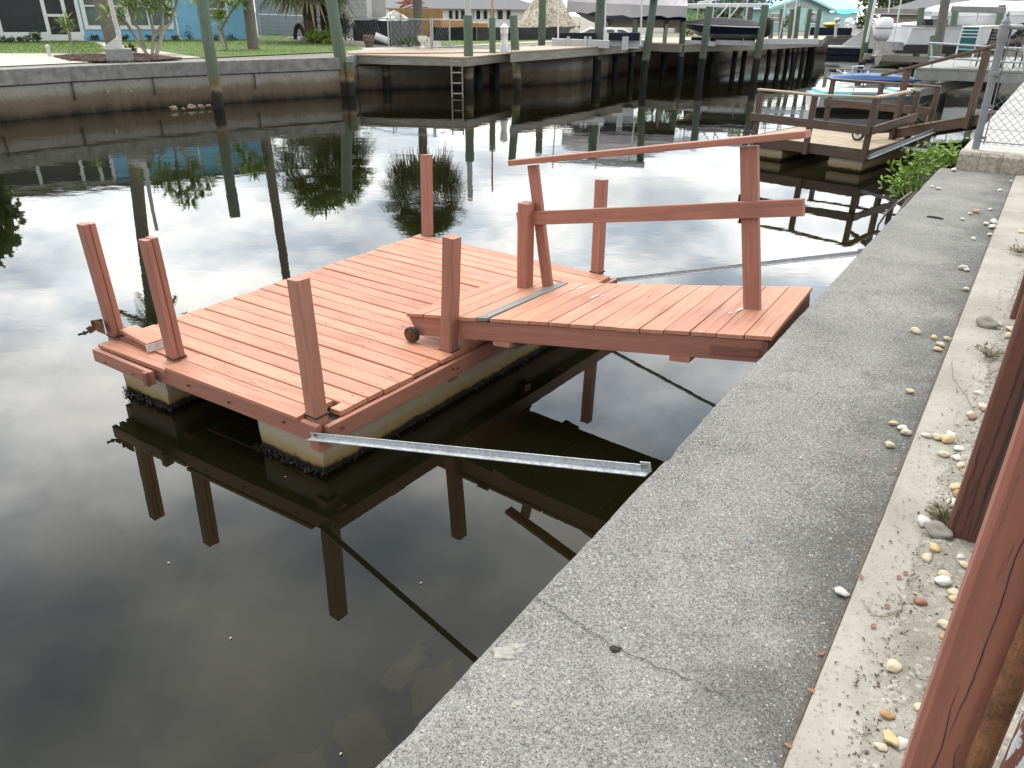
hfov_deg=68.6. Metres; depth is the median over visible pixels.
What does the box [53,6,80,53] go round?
palm
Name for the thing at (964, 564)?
pebble
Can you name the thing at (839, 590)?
pebble
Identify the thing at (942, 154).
mangrove
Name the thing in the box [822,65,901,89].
kayak rack
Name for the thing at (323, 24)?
palm tree
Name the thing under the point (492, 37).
piling
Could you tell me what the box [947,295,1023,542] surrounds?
fence post
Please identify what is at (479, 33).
silt fence
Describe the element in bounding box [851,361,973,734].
plant stem litter
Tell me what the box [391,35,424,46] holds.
shrub
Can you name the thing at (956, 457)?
pebble
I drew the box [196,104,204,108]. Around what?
rock
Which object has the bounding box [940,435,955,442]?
pebble
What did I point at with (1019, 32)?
window
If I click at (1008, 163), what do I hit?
concrete block kerb
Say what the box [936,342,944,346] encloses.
pebble
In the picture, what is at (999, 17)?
piling
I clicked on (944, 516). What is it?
weed foliage
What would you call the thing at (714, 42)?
boat lift
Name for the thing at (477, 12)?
window
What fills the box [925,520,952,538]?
pebble
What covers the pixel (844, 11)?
sail awning
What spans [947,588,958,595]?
pebble
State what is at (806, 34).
piling
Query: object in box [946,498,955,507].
pebble
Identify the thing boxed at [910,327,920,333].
pebble
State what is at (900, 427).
pebble
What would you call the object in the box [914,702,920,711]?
pebble
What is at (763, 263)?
brace
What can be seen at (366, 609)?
water
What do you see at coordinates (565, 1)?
sky
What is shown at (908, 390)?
pebble
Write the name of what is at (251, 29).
palm tree
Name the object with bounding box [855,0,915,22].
tree
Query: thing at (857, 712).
bark litter
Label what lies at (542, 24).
piling
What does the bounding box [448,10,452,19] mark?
window
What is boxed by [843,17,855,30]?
wrapped jet ski
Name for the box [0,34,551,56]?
lawn grass
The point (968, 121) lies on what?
gangway
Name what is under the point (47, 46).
path light
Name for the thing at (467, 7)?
pole
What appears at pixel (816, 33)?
piling
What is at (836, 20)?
bird ornament
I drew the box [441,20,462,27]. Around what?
lumber stack
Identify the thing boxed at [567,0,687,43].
boat
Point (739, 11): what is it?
tree
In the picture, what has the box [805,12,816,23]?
window
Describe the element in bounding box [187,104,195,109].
rock
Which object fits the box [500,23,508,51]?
lighthouse ornament
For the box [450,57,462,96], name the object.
ladder
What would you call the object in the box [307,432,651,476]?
brace
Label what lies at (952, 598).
pebble
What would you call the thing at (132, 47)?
shrub
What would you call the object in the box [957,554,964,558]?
pebble
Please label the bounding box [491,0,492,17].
pole
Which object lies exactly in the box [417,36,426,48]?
urn planter
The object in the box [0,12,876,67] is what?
ground
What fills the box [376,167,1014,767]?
seawall
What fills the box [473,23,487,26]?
lumber stack
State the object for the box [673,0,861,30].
house
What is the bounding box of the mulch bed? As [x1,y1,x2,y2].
[53,52,181,61]
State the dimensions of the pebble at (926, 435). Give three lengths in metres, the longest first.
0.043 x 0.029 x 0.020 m
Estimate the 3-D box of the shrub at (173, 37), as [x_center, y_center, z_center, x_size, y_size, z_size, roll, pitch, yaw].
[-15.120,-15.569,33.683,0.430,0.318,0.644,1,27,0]
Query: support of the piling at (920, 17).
in the water
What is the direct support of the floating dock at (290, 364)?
on the water
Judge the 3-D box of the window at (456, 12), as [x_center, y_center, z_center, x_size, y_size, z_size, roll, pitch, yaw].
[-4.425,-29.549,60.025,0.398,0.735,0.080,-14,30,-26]
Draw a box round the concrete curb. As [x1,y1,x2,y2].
[783,176,1023,767]
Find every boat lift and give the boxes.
[551,0,643,49]
[685,0,818,46]
[863,0,1006,62]
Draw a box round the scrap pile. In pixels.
[396,0,427,8]
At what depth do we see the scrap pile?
50.69 m
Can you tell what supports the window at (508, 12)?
in the house at (503, 10)
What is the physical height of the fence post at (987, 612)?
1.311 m
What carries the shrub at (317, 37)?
on the lawn at (285, 41)
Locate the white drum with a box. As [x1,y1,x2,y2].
[374,33,389,44]
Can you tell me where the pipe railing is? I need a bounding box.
[929,42,1023,70]
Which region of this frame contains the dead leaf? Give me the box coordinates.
[784,742,792,747]
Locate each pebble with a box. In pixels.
[834,586,849,596]
[873,742,887,751]
[879,710,895,719]
[883,729,898,746]
[885,441,894,447]
[885,659,901,672]
[889,421,897,424]
[896,736,908,749]
[897,425,907,429]
[900,428,911,434]
[905,388,914,392]
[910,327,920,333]
[914,597,927,605]
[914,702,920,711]
[917,515,930,526]
[921,433,931,437]
[922,553,931,562]
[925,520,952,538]
[929,542,940,551]
[932,433,940,439]
[933,346,941,350]
[933,575,951,585]
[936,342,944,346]
[937,451,950,457]
[937,619,947,628]
[938,570,951,577]
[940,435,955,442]
[943,336,951,340]
[946,430,955,435]
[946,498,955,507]
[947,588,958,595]
[948,595,956,601]
[950,483,960,489]
[952,454,961,460]
[952,489,958,497]
[953,445,964,450]
[957,462,964,467]
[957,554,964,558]
[958,265,967,269]
[959,561,967,567]
[966,410,975,415]
[968,414,976,420]
[973,390,983,394]
[976,315,999,328]
[978,402,986,408]
[989,218,997,223]
[1005,326,1012,331]
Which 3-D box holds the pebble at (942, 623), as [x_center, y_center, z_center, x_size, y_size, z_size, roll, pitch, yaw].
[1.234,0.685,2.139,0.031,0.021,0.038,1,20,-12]
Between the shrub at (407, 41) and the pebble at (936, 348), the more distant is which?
the shrub at (407, 41)
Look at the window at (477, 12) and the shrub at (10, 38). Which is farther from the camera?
the window at (477, 12)
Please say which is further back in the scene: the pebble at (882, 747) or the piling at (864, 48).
the piling at (864, 48)
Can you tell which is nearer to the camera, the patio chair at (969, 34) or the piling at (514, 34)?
the patio chair at (969, 34)
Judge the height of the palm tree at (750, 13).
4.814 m
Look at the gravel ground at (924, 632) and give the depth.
2.14 m
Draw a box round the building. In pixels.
[254,0,385,35]
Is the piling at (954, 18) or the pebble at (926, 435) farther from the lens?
the piling at (954, 18)
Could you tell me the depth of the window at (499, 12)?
61.77 m
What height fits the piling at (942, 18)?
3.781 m
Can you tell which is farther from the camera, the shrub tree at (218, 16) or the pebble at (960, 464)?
the shrub tree at (218, 16)
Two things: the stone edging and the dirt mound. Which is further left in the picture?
the stone edging
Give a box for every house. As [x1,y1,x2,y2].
[0,0,245,40]
[385,0,529,27]
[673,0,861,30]
[872,0,1023,61]
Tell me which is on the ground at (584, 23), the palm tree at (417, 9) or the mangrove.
the palm tree at (417, 9)
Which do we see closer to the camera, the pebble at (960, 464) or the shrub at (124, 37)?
the pebble at (960, 464)
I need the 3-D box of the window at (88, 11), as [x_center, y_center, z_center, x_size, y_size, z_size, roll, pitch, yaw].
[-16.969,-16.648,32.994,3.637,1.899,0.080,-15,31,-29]
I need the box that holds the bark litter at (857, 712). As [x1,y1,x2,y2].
[791,271,1022,767]
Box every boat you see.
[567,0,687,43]
[686,17,772,39]
[805,82,942,111]
[870,17,1022,64]
[893,22,967,26]
[924,0,1023,25]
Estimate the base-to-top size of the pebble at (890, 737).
0.022 m
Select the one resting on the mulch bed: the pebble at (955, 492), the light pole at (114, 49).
the light pole at (114, 49)
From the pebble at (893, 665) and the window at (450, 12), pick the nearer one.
the pebble at (893, 665)
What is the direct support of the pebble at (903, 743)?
on the gravel ground at (924, 632)
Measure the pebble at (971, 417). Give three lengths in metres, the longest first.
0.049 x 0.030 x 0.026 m
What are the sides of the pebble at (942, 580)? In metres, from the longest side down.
0.053 x 0.037 x 0.024 m
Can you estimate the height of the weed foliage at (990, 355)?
0.090 m
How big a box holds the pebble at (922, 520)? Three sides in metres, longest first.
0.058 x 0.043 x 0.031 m
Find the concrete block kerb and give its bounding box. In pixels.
[956,148,1023,175]
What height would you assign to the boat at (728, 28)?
0.901 m
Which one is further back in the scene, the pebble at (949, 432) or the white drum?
the white drum
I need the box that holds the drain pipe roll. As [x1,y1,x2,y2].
[293,23,304,38]
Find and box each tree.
[93,0,122,47]
[94,0,186,54]
[187,0,249,50]
[242,0,258,48]
[257,0,366,42]
[317,0,330,38]
[413,0,443,45]
[674,0,727,32]
[700,0,781,18]
[733,0,766,19]
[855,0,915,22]
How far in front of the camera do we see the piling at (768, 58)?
38.40 m
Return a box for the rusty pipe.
[963,613,1023,767]
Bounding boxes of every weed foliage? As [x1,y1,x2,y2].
[924,498,951,524]
[974,341,1003,360]
[1006,239,1023,253]
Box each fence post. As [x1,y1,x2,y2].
[900,402,1023,767]
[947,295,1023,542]
[1009,275,1023,318]
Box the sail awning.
[830,9,859,13]
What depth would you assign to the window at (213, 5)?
34.86 m
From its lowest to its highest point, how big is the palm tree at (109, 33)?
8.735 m
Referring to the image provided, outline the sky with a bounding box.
[253,0,893,22]
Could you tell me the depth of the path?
23.35 m
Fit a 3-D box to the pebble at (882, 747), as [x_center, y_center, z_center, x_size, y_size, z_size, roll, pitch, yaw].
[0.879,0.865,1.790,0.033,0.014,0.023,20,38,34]
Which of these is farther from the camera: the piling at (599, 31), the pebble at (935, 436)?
the piling at (599, 31)
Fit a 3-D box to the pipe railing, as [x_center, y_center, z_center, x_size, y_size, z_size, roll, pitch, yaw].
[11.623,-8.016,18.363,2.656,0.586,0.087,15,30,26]
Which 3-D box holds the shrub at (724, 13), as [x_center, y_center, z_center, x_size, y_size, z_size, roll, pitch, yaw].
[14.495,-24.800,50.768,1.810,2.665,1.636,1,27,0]
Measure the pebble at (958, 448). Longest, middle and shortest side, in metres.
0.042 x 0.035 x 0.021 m
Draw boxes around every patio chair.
[952,26,980,67]
[975,28,1011,67]
[1001,32,1023,67]
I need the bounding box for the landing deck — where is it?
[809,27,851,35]
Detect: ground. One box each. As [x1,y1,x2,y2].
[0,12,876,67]
[851,173,1023,767]
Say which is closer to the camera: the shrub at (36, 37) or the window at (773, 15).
the shrub at (36, 37)
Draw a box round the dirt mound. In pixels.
[518,0,580,32]
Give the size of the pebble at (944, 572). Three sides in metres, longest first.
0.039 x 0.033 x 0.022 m
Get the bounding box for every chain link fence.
[258,13,450,47]
[972,11,1023,149]
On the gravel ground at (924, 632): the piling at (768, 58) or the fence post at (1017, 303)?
the fence post at (1017, 303)
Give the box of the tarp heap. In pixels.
[379,10,406,20]
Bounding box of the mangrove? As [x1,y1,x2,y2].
[875,137,981,236]
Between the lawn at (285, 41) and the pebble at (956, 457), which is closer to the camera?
the pebble at (956, 457)
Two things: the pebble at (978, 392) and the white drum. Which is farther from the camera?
the white drum
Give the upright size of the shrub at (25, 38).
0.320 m
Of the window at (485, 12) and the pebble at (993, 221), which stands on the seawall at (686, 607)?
the pebble at (993, 221)
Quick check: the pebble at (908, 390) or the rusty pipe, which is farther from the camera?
the pebble at (908, 390)
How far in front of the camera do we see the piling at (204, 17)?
20.41 m
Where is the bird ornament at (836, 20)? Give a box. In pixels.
[834,18,840,36]
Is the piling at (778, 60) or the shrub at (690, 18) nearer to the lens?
the piling at (778, 60)
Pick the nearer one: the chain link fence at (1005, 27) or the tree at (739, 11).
the chain link fence at (1005, 27)
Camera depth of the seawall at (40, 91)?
22.45 m
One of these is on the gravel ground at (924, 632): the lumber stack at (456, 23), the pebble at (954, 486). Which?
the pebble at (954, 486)
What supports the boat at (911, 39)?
on the piling at (920, 17)
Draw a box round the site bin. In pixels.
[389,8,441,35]
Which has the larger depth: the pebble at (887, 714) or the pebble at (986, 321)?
the pebble at (986, 321)
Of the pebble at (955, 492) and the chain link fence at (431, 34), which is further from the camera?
the chain link fence at (431, 34)
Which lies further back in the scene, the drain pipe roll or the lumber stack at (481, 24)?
the lumber stack at (481, 24)
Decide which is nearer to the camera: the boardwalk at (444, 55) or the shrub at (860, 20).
the boardwalk at (444, 55)
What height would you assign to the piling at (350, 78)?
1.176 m
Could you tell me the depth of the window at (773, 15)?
66.03 m
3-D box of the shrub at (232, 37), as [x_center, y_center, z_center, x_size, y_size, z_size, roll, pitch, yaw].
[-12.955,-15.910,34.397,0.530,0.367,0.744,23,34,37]
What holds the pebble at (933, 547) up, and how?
on the gravel ground at (924, 632)
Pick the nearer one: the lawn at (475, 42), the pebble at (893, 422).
the pebble at (893, 422)
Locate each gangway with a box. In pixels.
[404,129,811,362]
[852,37,1023,140]
[910,72,1009,96]
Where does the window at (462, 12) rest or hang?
in the house at (503, 10)
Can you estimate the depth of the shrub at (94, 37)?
32.69 m
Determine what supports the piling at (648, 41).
in the water
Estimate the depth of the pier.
18.82 m
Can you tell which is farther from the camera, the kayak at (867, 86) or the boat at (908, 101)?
the kayak at (867, 86)
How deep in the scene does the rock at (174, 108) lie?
20.56 m
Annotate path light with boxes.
[45,44,51,55]
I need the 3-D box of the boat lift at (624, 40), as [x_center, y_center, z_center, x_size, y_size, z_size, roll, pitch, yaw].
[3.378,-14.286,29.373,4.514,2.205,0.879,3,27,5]
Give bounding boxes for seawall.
[0,35,874,121]
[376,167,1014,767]
[964,82,1023,153]
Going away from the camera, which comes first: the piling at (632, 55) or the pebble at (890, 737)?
the pebble at (890, 737)
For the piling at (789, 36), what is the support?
in the water
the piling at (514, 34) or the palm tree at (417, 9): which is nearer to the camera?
the piling at (514, 34)
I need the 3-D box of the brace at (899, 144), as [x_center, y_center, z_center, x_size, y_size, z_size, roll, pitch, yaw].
[7.700,-4.639,13.803,2.886,0.811,0.078,-10,29,-21]
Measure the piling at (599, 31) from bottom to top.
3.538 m
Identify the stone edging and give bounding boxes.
[300,37,364,45]
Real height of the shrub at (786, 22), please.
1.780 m
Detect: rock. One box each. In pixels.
[169,105,177,110]
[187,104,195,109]
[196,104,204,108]
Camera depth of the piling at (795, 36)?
38.21 m
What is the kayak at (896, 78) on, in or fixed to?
on the kayak rack
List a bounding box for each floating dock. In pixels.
[76,154,616,477]
[749,78,941,172]
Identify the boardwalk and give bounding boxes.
[346,48,510,89]
[510,36,827,76]
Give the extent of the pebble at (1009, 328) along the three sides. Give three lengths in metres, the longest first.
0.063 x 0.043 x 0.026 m
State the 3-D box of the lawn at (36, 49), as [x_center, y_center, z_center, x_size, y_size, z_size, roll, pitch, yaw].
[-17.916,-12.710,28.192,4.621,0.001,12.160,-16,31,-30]
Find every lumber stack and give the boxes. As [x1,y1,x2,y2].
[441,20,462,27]
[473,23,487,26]
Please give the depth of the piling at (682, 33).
32.63 m
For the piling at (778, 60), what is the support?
in the water
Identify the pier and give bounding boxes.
[913,57,1023,104]
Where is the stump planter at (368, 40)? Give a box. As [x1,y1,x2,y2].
[363,35,374,47]
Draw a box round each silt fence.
[351,14,413,45]
[433,22,510,40]
[518,22,579,39]
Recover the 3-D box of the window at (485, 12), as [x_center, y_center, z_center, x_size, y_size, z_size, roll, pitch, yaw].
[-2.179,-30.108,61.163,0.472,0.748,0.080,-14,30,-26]
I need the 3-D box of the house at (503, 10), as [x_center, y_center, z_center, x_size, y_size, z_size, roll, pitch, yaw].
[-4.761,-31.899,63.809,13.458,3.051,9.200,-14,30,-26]
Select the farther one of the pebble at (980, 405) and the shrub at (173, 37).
the shrub at (173, 37)
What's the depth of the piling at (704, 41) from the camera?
31.31 m
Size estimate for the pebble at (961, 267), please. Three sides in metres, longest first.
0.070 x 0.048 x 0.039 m
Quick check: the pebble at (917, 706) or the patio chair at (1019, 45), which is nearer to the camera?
the pebble at (917, 706)
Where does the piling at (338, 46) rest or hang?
in the water
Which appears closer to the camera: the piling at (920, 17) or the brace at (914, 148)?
the brace at (914, 148)
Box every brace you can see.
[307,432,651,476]
[610,248,863,281]
[867,109,990,159]
[900,146,956,153]
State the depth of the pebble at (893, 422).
3.25 m
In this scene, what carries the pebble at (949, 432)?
on the concrete curb
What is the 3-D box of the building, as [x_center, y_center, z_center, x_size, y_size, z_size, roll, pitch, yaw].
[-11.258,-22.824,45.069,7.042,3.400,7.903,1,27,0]
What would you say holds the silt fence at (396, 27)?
on the ground at (584, 23)
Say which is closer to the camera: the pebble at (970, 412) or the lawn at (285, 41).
the pebble at (970, 412)
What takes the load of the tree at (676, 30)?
on the ground at (584, 23)
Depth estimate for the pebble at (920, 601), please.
2.23 m
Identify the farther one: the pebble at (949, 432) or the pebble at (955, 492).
the pebble at (949, 432)
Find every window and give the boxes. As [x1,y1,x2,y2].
[79,0,173,28]
[208,0,227,16]
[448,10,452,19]
[454,10,458,19]
[460,10,464,19]
[475,10,480,19]
[483,10,487,19]
[497,10,503,19]
[506,10,510,19]
[770,12,779,22]
[783,1,814,7]
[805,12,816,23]
[1008,30,1023,45]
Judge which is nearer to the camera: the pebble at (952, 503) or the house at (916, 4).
the pebble at (952, 503)
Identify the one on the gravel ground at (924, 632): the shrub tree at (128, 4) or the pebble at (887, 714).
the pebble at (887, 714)
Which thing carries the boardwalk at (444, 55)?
on the ground at (584, 23)
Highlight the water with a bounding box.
[0,53,1020,767]
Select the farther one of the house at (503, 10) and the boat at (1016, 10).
the house at (503, 10)
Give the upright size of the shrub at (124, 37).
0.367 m
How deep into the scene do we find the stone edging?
32.33 m
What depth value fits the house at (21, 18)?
32.45 m
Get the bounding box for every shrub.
[0,35,12,42]
[7,35,14,42]
[19,35,33,42]
[28,29,42,42]
[87,34,99,40]
[121,34,129,39]
[124,42,137,52]
[171,34,180,40]
[185,25,193,39]
[225,33,237,40]
[304,26,331,42]
[339,3,353,40]
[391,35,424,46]
[685,9,703,35]
[713,1,738,17]
[783,12,794,29]
[854,11,874,30]
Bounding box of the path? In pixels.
[0,36,644,65]
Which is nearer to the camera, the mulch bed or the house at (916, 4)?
the mulch bed
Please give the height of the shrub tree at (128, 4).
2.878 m
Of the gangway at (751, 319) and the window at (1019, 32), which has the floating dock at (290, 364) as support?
the gangway at (751, 319)
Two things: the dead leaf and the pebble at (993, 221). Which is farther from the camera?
the pebble at (993, 221)
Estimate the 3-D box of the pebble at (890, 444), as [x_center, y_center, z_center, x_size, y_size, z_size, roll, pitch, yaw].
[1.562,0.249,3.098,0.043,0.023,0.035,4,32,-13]
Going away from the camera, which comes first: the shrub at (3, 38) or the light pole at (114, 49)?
the light pole at (114, 49)
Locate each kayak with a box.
[822,22,839,27]
[825,73,920,83]
[840,85,896,89]
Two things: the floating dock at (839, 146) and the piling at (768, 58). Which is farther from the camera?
the piling at (768, 58)
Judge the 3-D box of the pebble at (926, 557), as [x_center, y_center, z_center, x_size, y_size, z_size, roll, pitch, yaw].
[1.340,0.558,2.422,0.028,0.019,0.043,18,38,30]
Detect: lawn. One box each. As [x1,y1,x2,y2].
[0,40,104,52]
[102,35,362,57]
[442,40,550,45]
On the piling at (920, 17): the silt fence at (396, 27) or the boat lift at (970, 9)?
the boat lift at (970, 9)
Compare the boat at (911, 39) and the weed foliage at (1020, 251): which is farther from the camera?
the boat at (911, 39)
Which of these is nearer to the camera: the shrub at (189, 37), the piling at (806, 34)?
the shrub at (189, 37)
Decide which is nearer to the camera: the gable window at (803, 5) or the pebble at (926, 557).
the pebble at (926, 557)
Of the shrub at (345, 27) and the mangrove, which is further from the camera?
the shrub at (345, 27)
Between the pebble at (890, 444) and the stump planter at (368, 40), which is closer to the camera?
the pebble at (890, 444)
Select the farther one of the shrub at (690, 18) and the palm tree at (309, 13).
the shrub at (690, 18)
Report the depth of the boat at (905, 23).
38.07 m
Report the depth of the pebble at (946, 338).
4.11 m
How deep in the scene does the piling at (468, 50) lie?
25.48 m
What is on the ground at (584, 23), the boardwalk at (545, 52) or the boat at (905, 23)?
the boardwalk at (545, 52)
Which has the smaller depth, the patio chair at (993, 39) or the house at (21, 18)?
the patio chair at (993, 39)
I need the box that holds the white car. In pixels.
[580,27,638,48]
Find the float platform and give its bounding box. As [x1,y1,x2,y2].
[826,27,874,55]
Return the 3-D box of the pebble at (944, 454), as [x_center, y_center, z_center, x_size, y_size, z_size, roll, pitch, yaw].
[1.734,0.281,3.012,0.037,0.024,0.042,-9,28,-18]
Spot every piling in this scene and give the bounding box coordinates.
[196,0,223,108]
[325,0,346,95]
[345,61,354,95]
[463,15,473,92]
[489,18,495,86]
[509,15,521,91]
[538,0,545,45]
[592,0,604,81]
[629,19,637,76]
[639,0,657,83]
[677,18,686,77]
[696,6,712,79]
[750,5,768,79]
[766,19,773,68]
[776,9,783,68]
[784,9,794,67]
[790,6,800,68]
[799,9,811,67]
[809,9,821,66]
[857,0,873,71]
[911,7,924,75]
[926,35,938,84]
[933,0,950,84]
[945,12,958,56]
[991,5,1005,53]
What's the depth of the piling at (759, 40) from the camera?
31.94 m
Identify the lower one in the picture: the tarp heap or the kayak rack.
the kayak rack
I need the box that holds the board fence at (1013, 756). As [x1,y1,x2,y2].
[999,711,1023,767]
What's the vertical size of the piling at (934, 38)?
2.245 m
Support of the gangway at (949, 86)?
attached to the pier
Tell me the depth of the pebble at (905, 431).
3.18 m
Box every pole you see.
[101,0,133,62]
[465,0,470,14]
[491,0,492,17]
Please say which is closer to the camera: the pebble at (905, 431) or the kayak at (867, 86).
the pebble at (905, 431)
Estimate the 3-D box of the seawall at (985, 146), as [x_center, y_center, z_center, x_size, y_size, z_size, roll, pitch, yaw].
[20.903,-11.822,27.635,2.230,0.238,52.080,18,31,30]

